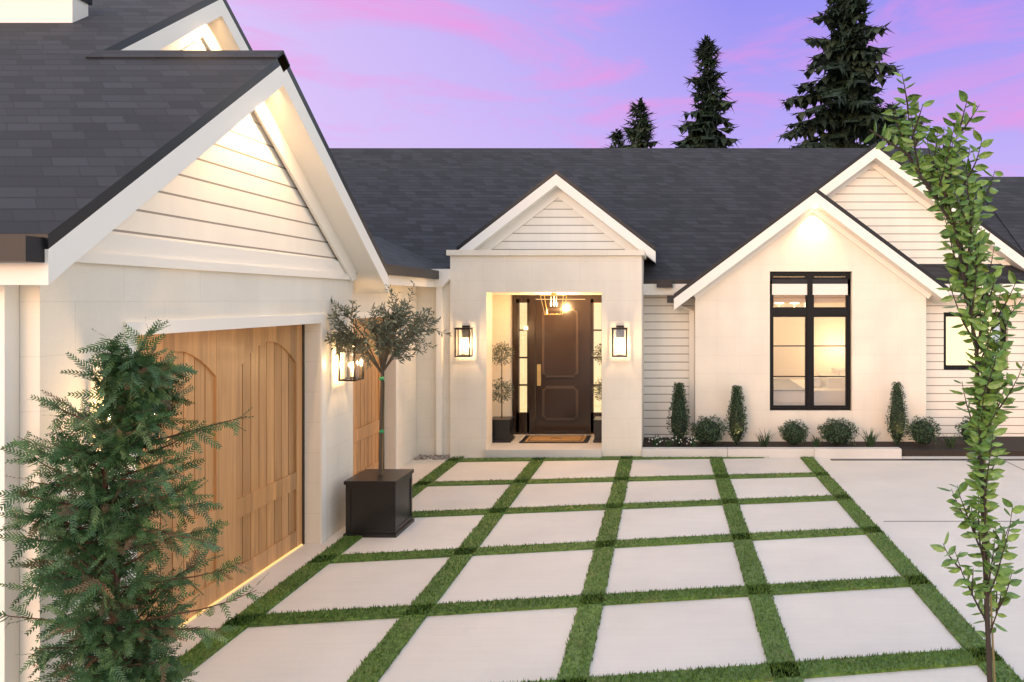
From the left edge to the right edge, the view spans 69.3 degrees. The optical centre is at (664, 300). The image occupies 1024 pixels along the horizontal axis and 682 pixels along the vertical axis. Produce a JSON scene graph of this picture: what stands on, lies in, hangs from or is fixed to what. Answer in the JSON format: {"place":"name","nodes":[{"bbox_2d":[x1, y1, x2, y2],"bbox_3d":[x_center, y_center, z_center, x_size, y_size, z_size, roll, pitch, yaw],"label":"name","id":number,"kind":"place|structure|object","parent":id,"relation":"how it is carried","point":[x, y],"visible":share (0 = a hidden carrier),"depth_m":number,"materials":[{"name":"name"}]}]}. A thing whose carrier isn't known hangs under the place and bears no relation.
{"place":"outdoors","nodes":[
{"label":"outdoors","id":0,"kind":"place"},
{"bbox_2d":[0,0,91,22],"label":"dormer fascia","id":1,"kind":"structure","parent":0,"point":[41,11],"depth_m":7.30,"materials":[{"name":"white paint"}]},
{"bbox_2d":[208,0,251,49],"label":"roof eave","id":2,"kind":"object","parent":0,"point":[226,29],"depth_m":8.57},
{"bbox_2d":[264,58,388,292],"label":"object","id":3,"kind":"structure","parent":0,"point":[286,103],"depth_m":7.51,"materials":[{"name":"white wood"}]},
{"bbox_2d":[540,293,566,314],"bbox_3d":[-1.950,0.063,12.620,0.412,0.386,0.412,0,0,0],"label":"pendant light","id":4,"kind":"object","parent":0,"point":[554,294],"visible":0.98,"depth_m":12.57,"materials":[{"name":"gold metal"}]},
{"bbox_2d":[227,0,1023,176],"label":"sky","id":5,"kind":"structure","parent":0,"point":[370,73],"materials":[{"name":"purple"}]},
{"bbox_2d":[667,296,673,302],"bbox_3d":[0.099,-0.015,12.910,0.118,0.130,0.380,0,0,0],"label":"rain gutter","id":6,"kind":"object","parent":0,"point":[670,299],"visible":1,"depth_m":12.72,"materials":[{"name":"grey metal"}]},
{"bbox_2d":[882,102,901,147],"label":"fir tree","id":7,"kind":"object","parent":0,"point":[889,107],"visible":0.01,"depth_m":51.84,"materials":[{"name":"green plant"}]},
{"bbox_2d":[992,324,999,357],"bbox_3d":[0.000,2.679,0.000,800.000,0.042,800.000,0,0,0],"label":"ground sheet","id":8,"kind":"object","parent":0,"point":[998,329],"depth_m":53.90,"materials":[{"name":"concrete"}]},
{"bbox_2d":[485,434,601,457],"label":"porch slab","id":9,"kind":"structure","parent":8,"relation":"on","point":[514,448],"depth_m":12.02,"materials":[{"name":"concrete"}]},
{"bbox_2d":[492,416,514,442],"bbox_3d":[-2.900,2.300,12.780,0.390,0.400,0.390,0,0,0],"label":"planter","id":10,"kind":"object","parent":9,"relation":"on","point":[503,429],"visible":0.84,"depth_m":12.61,"materials":[{"name":"black"}]},
{"bbox_2d":[492,340,514,417],"bbox_3d":[-2.903,1.422,12.777,0.489,1.416,0.517,0,0,0],"label":"topiary plant","id":11,"kind":"object","parent":10,"relation":"on","point":[500,348],"visible":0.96,"depth_m":12.75,"materials":[{"name":"green plant"}]},
{"bbox_2d":[519,435,590,442],"bbox_3d":[-1.950,2.489,12.885,1.200,0.022,0.670,0,0,0],"label":"door mat","id":12,"kind":"object","parent":9,"relation":"on","point":[556,439],"depth_m":12.82,"materials":[{"name":"brown fabric"}]},
{"bbox_2d":[593,416,601,442],"bbox_3d":[-1.060,2.300,12.780,0.390,0.400,0.390,0,0,0],"label":"planter","id":13,"kind":"object","parent":9,"relation":"on","point":[597,420],"visible":0.43,"depth_m":12.60,"materials":[{"name":"black"}]},
{"bbox_2d":[592,343,601,401],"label":"topiary foliage","id":14,"kind":"object","parent":13,"relation":"on","point":[600,358],"visible":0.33,"depth_m":12.73,"materials":[{"name":"green plant"}]},
{"bbox_2d":[446,250,646,457],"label":"entry portico wall","id":15,"kind":"structure","parent":8,"relation":"on","point":[478,278],"depth_m":12.08,"materials":[{"name":"paint"}]},
{"bbox_2d":[454,325,473,356],"bbox_3d":[-3.340,0.683,11.954,0.274,0.514,0.252,0,0,0],"label":"wall lantern","id":16,"kind":"object","parent":15,"relation":"attached to","point":[465,329],"visible":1,"depth_m":12.00,"materials":[{"name":"black metal"}]},
{"bbox_2d":[512,295,601,433],"bbox_3d":[-1.950,1.195,13.445,1.780,2.610,0.150,0,0,0],"label":"front door","id":17,"kind":"structure","parent":15,"relation":"attached to","point":[560,350],"depth_m":13.38,"materials":[{"name":"brown wood"}]},
{"bbox_2d":[537,364,540,385],"bbox_3d":[-2.350,1.400,13.390,0.070,0.400,0.060,0,0,0],"label":"door handle","id":18,"kind":"object","parent":17,"relation":"attached to","point":[538,374],"visible":1,"depth_m":13.41,"materials":[{"name":"gold metal"}]},
{"bbox_2d":[492,198,624,249],"bbox_3d":[-2.000,-1.540,13.490,3.120,1.400,0.220,0,0,0],"label":"gable siding","id":19,"kind":"object","parent":15,"relation":"on","point":[558,224],"visible":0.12,"depth_m":13.38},
{"bbox_2d":[478,188,637,249],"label":"portal gable rake boards","id":20,"kind":"object","parent":19,"relation":"attached to","point":[536,209],"visible":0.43,"depth_m":13.35,"materials":[{"name":"white wood"}]},
{"bbox_2d":[611,325,627,356],"bbox_3d":[-0.750,0.683,11.954,0.274,0.514,0.252,0,0,0],"label":"wall lantern","id":21,"kind":"object","parent":15,"relation":"attached to","point":[619,329],"visible":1,"depth_m":11.93,"materials":[{"name":"black metal"}]},
{"bbox_2d":[520,299,601,411],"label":"sidelight window","id":22,"kind":"structure","parent":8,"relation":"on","point":[597,341],"depth_m":15.20,"materials":[{"name":"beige glass"}]},
{"bbox_2d":[153,456,1023,681],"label":"concrete driveway","id":23,"kind":"structure","parent":8,"relation":"on","point":[880,492],"depth_m":8.09,"materials":[{"name":"grey concrete"}]},
{"bbox_2d":[19,262,449,681],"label":"garage stone walls","id":24,"kind":"structure","parent":23,"relation":"on","point":[68,309],"depth_m":6.08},
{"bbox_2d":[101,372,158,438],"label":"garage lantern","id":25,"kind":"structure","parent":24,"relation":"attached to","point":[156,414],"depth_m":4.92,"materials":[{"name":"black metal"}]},
{"bbox_2d":[0,0,283,284],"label":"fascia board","id":26,"kind":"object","parent":24,"relation":"on","point":[93,152],"depth_m":5.43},
{"bbox_2d":[0,236,44,262],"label":"rain gutter","id":27,"kind":"object","parent":26,"relation":"attached to","point":[22,249],"visible":1,"depth_m":3.90,"materials":[{"name":"metal"}]},
{"bbox_2d":[85,50,289,71],"bbox_3d":[-4.300,-2.160,6.500,1.700,0.200,0.240,0,0,0],"label":"roof ridge cap","id":28,"kind":"object","parent":26,"relation":"on","point":[185,54],"visible":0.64,"depth_m":6.42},
{"bbox_2d":[160,24,221,49],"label":"gable rake boards","id":29,"kind":"object","parent":26,"relation":"attached to","point":[206,34],"visible":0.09,"depth_m":8.29,"materials":[{"name":"white paint"}]},
{"bbox_2d":[372,235,446,286],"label":"roof","id":30,"kind":"structure","parent":26,"relation":"on","point":[392,253],"depth_m":11.74,"materials":[{"name":"grey"}]},
{"bbox_2d":[386,264,438,278],"bbox_3d":[-3.835,-0.420,10.545,0.130,0.140,3.110,0,0,0],"label":"rain gutter","id":31,"kind":"object","parent":30,"relation":"attached to","point":[397,270],"visible":0.64,"depth_m":10.73,"materials":[{"name":"grey metal"}]},
{"bbox_2d":[137,324,301,636],"bbox_3d":[-3.957,1.442,6.445,0.057,2.385,2.730,0,0,0],"label":"garage door","id":32,"kind":"structure","parent":24,"relation":"in","point":[252,474],"depth_m":6.67,"materials":[{"name":"brown wood"}]},
{"bbox_2d":[110,38,337,260],"bbox_3d":[-4.705,-1.610,8.355,1.890,3.720,8.090,0,0,0],"label":"gable siding","id":33,"kind":"object","parent":24,"relation":"attached to","point":[235,187],"visible":0.22,"depth_m":6.34,"materials":[{"name":"white wood"}]},
{"bbox_2d":[0,269,449,681],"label":"downspouts","id":34,"kind":"object","parent":24,"relation":"attached to","point":[9,418],"visible":0.72,"depth_m":4.25,"materials":[{"name":"white paint"}]},
{"bbox_2d":[76,102,397,610],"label":"trim","id":35,"kind":"structure","parent":24,"relation":"attached to","point":[115,249],"depth_m":6.62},
{"bbox_2d":[336,338,363,380],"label":"wall lantern","id":36,"kind":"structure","parent":24,"relation":"attached to","point":[351,371],"depth_m":8.21,"materials":[{"name":"black metal"}]},
{"bbox_2d":[353,317,382,475],"bbox_3d":[-4.407,1.442,10.315,0.057,2.385,1.730,0,0,0],"label":"garage door","id":37,"kind":"structure","parent":24,"relation":"in","point":[366,401],"depth_m":10.60,"materials":[{"name":"brown wood"}]},
{"bbox_2d":[179,544,302,627],"bbox_3d":[-4.102,2.643,8.135,0.296,0.012,6.037,0,0,-6],"label":"garage threshold","id":38,"kind":"object","parent":23,"relation":"on","point":[242,584],"visible":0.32,"depth_m":6.68,"materials":[{"name":"beige concrete"}]},
{"bbox_2d":[302,318,383,544],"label":"garage jamb liners","id":39,"kind":"object","parent":23,"relation":"on","point":[303,434],"visible":0.26,"depth_m":7.78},
{"bbox_2d":[414,454,449,459],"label":"downspout pebbles","id":40,"kind":"object","parent":23,"relation":"on","point":[432,457],"visible":0.99,"depth_m":11.98,"materials":[{"name":"beige"}]},
{"bbox_2d":[182,458,963,681],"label":"concrete pavers","id":41,"kind":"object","parent":23,"relation":"on","point":[520,646],"depth_m":6.55,"materials":[{"name":"grey concrete"}]},
{"bbox_2d":[343,469,413,537],"bbox_3d":[-3.290,2.335,8.300,0.590,0.630,0.590,0,0,0],"label":"planter box","id":42,"kind":"object","parent":41,"relation":"on","point":[378,506],"visible":0.99,"depth_m":8.03,"materials":[{"name":"black"}]},
{"bbox_2d":[323,280,451,474],"bbox_3d":[-3.215,0.913,8.408,1.328,2.315,1.499,0,0,0],"label":"olive tree","id":43,"kind":"object","parent":42,"relation":"on","point":[385,341],"visible":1,"depth_m":8.13,"materials":[{"name":"green plant"}]},
{"bbox_2d":[174,456,1022,681],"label":"grass strips","id":44,"kind":"object","parent":41,"relation":"on","point":[576,657],"visible":0.69,"depth_m":6.50,"materials":[{"name":"green plant"}]},
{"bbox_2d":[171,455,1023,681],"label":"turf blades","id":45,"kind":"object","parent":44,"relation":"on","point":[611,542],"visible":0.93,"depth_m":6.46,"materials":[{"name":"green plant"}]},
{"bbox_2d":[830,459,1023,460],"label":"trench drain grate","id":46,"kind":"object","parent":23,"relation":"on","point":[916,459],"visible":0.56,"depth_m":11.92,"materials":[{"name":"grey metal"}]},
{"bbox_2d":[862,72,1023,681],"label":"hornbeam tree","id":47,"kind":"object","parent":23,"relation":"on","point":[987,383],"visible":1,"depth_m":3.98,"materials":[{"name":"green plant"}]},
{"bbox_2d":[884,460,1023,521],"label":"driveway joints","id":48,"kind":"object","parent":23,"relation":"on","point":[947,521],"visible":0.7,"depth_m":8.59,"materials":[{"name":"grey concrete"}]},
{"bbox_2d":[600,128,628,147],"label":"fir tree","id":49,"kind":"object","parent":8,"relation":"on","point":[617,137],"visible":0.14,"depth_m":49.87,"materials":[{"name":"green plant"}]},
{"bbox_2d":[616,97,663,147],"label":"fir tree","id":50,"kind":"object","parent":8,"relation":"on","point":[637,135],"visible":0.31,"depth_m":45.73,"materials":[{"name":"green plant"}]},
{"bbox_2d":[644,295,693,436],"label":"siding wall","id":51,"kind":"structure","parent":8,"relation":"on","point":[666,345],"depth_m":13.40,"materials":[{"name":"white wood"}]},
{"bbox_2d":[330,148,1023,294],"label":"roof front","id":52,"kind":"structure","parent":51,"relation":"on","point":[690,214],"depth_m":15.77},
{"bbox_2d":[456,170,557,249],"bbox_3d":[-2.893,-1.532,14.650,1.815,1.695,3.100,0,0,0],"label":"fascia board","id":53,"kind":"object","parent":52,"relation":"on","point":[511,213],"depth_m":13.10,"materials":[{"name":"white wood"}]},
{"bbox_2d":[556,170,655,262],"bbox_3d":[-1.077,-1.532,14.650,1.815,1.695,3.100,0,0,0],"label":"fascia board","id":54,"kind":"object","parent":52,"relation":"on","point":[603,214],"depth_m":13.10,"materials":[{"name":"white wood"}]},
{"bbox_2d":[657,280,672,286],"bbox_3d":[-1.840,-0.295,13.034,3.960,0.130,0.128,0,0,0],"label":"eave gutter","id":55,"kind":"object","parent":52,"relation":"attached to","point":[664,283],"visible":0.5,"depth_m":12.97,"materials":[{"name":"black metal"}]},
{"bbox_2d":[872,143,1023,270],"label":"fascia board","id":56,"kind":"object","parent":52,"relation":"attached to","point":[1011,254],"depth_m":13.20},
{"bbox_3d":[-4.470,-1.902,19.770,23.060,3.615,4.460,0,0,0],"label":"main roof","id":57,"kind":"object","parent":52,"relation":"attached to","visible":0},
{"bbox_2d":[1015,295,1023,307],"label":"gable end siding","id":58,"kind":"object","parent":57,"relation":"attached to","point":[1017,300],"depth_m":13.40,"materials":[{"name":"white wood"}]},
{"bbox_2d":[671,34,739,147],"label":"fir tree","id":59,"kind":"object","parent":8,"relation":"on","point":[703,131],"visible":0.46,"depth_m":43.54,"materials":[{"name":"green plant"}]},
{"bbox_2d":[642,447,901,457],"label":"planter curb","id":60,"kind":"structure","parent":8,"relation":"on","point":[834,452],"depth_m":12.03,"materials":[{"name":"concrete"}]},
{"bbox_2d":[774,303,844,404],"bbox_3d":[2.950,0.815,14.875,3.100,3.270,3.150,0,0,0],"label":"window panes","id":61,"kind":"structure","parent":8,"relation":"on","point":[790,361],"depth_m":16.40,"materials":[{"name":"clear glass"}]},
{"bbox_2d":[694,212,925,441],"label":"exterior wall","id":62,"kind":"structure","parent":8,"relation":"on","point":[732,328],"depth_m":13.00,"materials":[{"name":"white paint"}]},
{"bbox_2d":[672,303,693,437],"bbox_3d":[0.324,1.300,13.345,0.447,2.500,0.090,0,0,0],"label":"wing downspout","id":63,"kind":"object","parent":62,"relation":"attached to","point":[691,364],"visible":0.75,"depth_m":13.30,"materials":[{"name":"white paint"}]},
{"bbox_2d":[770,272,850,409],"bbox_3d":[2.645,0.745,13.145,1.490,2.530,0.110,0,0,0],"label":"bedroom window","id":64,"kind":"structure","parent":62,"relation":"in","point":[809,311],"depth_m":13.10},
{"bbox_2d":[694,161,1009,298],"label":"bedroom rake boards","id":65,"kind":"object","parent":62,"relation":"attached to","point":[868,250],"visible":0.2,"depth_m":12.97,"materials":[{"name":"white wood"}]},
{"bbox_2d":[813,188,948,302],"bbox_3d":[3.845,-0.966,13.125,2.350,2.048,0.850,0,0,0],"label":"fascia board","id":66,"kind":"object","parent":62,"relation":"attached to","point":[875,242],"visible":0.68,"depth_m":12.70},
{"bbox_2d":[643,437,1023,455],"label":"planter soil","id":67,"kind":"structure","parent":8,"relation":"on","point":[1014,446],"depth_m":12.65,"materials":[{"name":"brown soil"}]},
{"bbox_2d":[666,382,690,445],"bbox_3d":[0.245,1.995,12.617,0.462,1.144,0.493,0,0,0],"label":"cone shrub","id":68,"kind":"object","parent":67,"relation":"on","point":[679,423],"visible":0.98,"depth_m":12.54,"materials":[{"name":"green plant"}]},
{"bbox_2d":[689,415,726,445],"bbox_3d":[0.762,2.254,12.546,0.680,0.545,0.696,0,0,0],"label":"ball shrub","id":69,"kind":"object","parent":67,"relation":"on","point":[706,431],"visible":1,"depth_m":12.39,"materials":[{"name":"green plant"}]},
{"bbox_2d":[724,385,747,444],"bbox_3d":[1.254,2.032,12.674,0.453,1.087,0.453,0,0,0],"label":"cone shrub","id":70,"kind":"object","parent":67,"relation":"on","point":[736,418],"visible":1,"depth_m":12.59,"materials":[{"name":"green plant"}]},
{"bbox_2d":[778,419,809,444],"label":"ball shrub","id":71,"kind":"object","parent":67,"relation":"on","point":[793,433],"visible":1,"depth_m":12.43,"materials":[{"name":"green plant"}]},
{"bbox_2d":[648,427,958,447],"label":"small plants","id":72,"kind":"object","parent":67,"relation":"on","point":[870,438],"visible":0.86,"depth_m":12.44,"materials":[{"name":"green plant"}]},
{"bbox_2d":[817,417,858,444],"bbox_3d":[3.022,2.285,12.562,0.756,0.473,0.750,0,0,0],"label":"ball shrub","id":73,"kind":"object","parent":67,"relation":"on","point":[836,432],"visible":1,"depth_m":12.40,"materials":[{"name":"green plant"}]},
{"bbox_2d":[884,381,908,445],"bbox_3d":[4.079,2.011,12.678,0.448,1.158,0.453,0,0,0],"label":"cone shrub","id":74,"kind":"object","parent":67,"relation":"on","point":[898,419],"visible":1,"depth_m":12.59,"materials":[{"name":"green plant"}]},
{"bbox_2d":[905,415,940,444],"bbox_3d":[4.507,2.263,12.519,0.624,0.510,0.617,0,0,0],"label":"ball shrub","id":75,"kind":"object","parent":67,"relation":"on","point":[922,431],"visible":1,"depth_m":12.39,"materials":[{"name":"green plant"}]},
{"bbox_2d":[955,415,992,440],"bbox_3d":[5.408,2.266,12.568,0.632,0.504,0.613,0,0,0],"label":"ball shrub","id":76,"kind":"object","parent":67,"relation":"on","point":[965,437],"visible":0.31,"depth_m":12.56,"materials":[{"name":"green plant"}]},
{"bbox_2d":[776,0,927,147],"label":"fir tree","id":77,"kind":"object","parent":8,"relation":"on","point":[843,91],"visible":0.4,"depth_m":44.11,"materials":[{"name":"green plant"}]},
{"bbox_2d":[774,167,1023,436],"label":"siding wall","id":78,"kind":"structure","parent":8,"relation":"on","point":[890,212],"depth_m":13.50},
{"bbox_2d":[674,143,875,309],"bbox_3d":[2.755,-1.362,13.857,5.380,3.075,2.493,0,0,-43],"label":"fascia board","id":79,"kind":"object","parent":78,"relation":"on","point":[746,247],"depth_m":12.70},
{"bbox_2d":[944,312,1005,369],"bbox_3d":[5.845,0.775,13.630,1.210,1.090,0.100,0,0,0],"label":"side window","id":80,"kind":"structure","parent":78,"relation":"attached to","point":[954,367],"depth_m":13.58,"materials":[{"name":"black metal"}]},
{"bbox_3d":[-3.170,2.580,4.100,0.550,0.140,0.550,0,0,0],"label":"juniper planter box","id":81,"kind":"object","parent":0,"visible":0},
{"bbox_2d":[0,317,268,681],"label":"juniper tree","id":82,"kind":"object","parent":81,"relation":"on","point":[91,572],"visible":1,"depth_m":4.00,"materials":[{"name":"green plant"}]},
{"bbox_3d":[11.450,-1.382,18.000,9.100,2.835,3.400,0,0,0],"label":"low roof","id":83,"kind":"object","parent":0,"visible":0},
{"bbox_2d":[975,177,1023,251],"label":"roof front","id":84,"kind":"structure","parent":83,"relation":"on","point":[1007,202],"depth_m":15.31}
]}

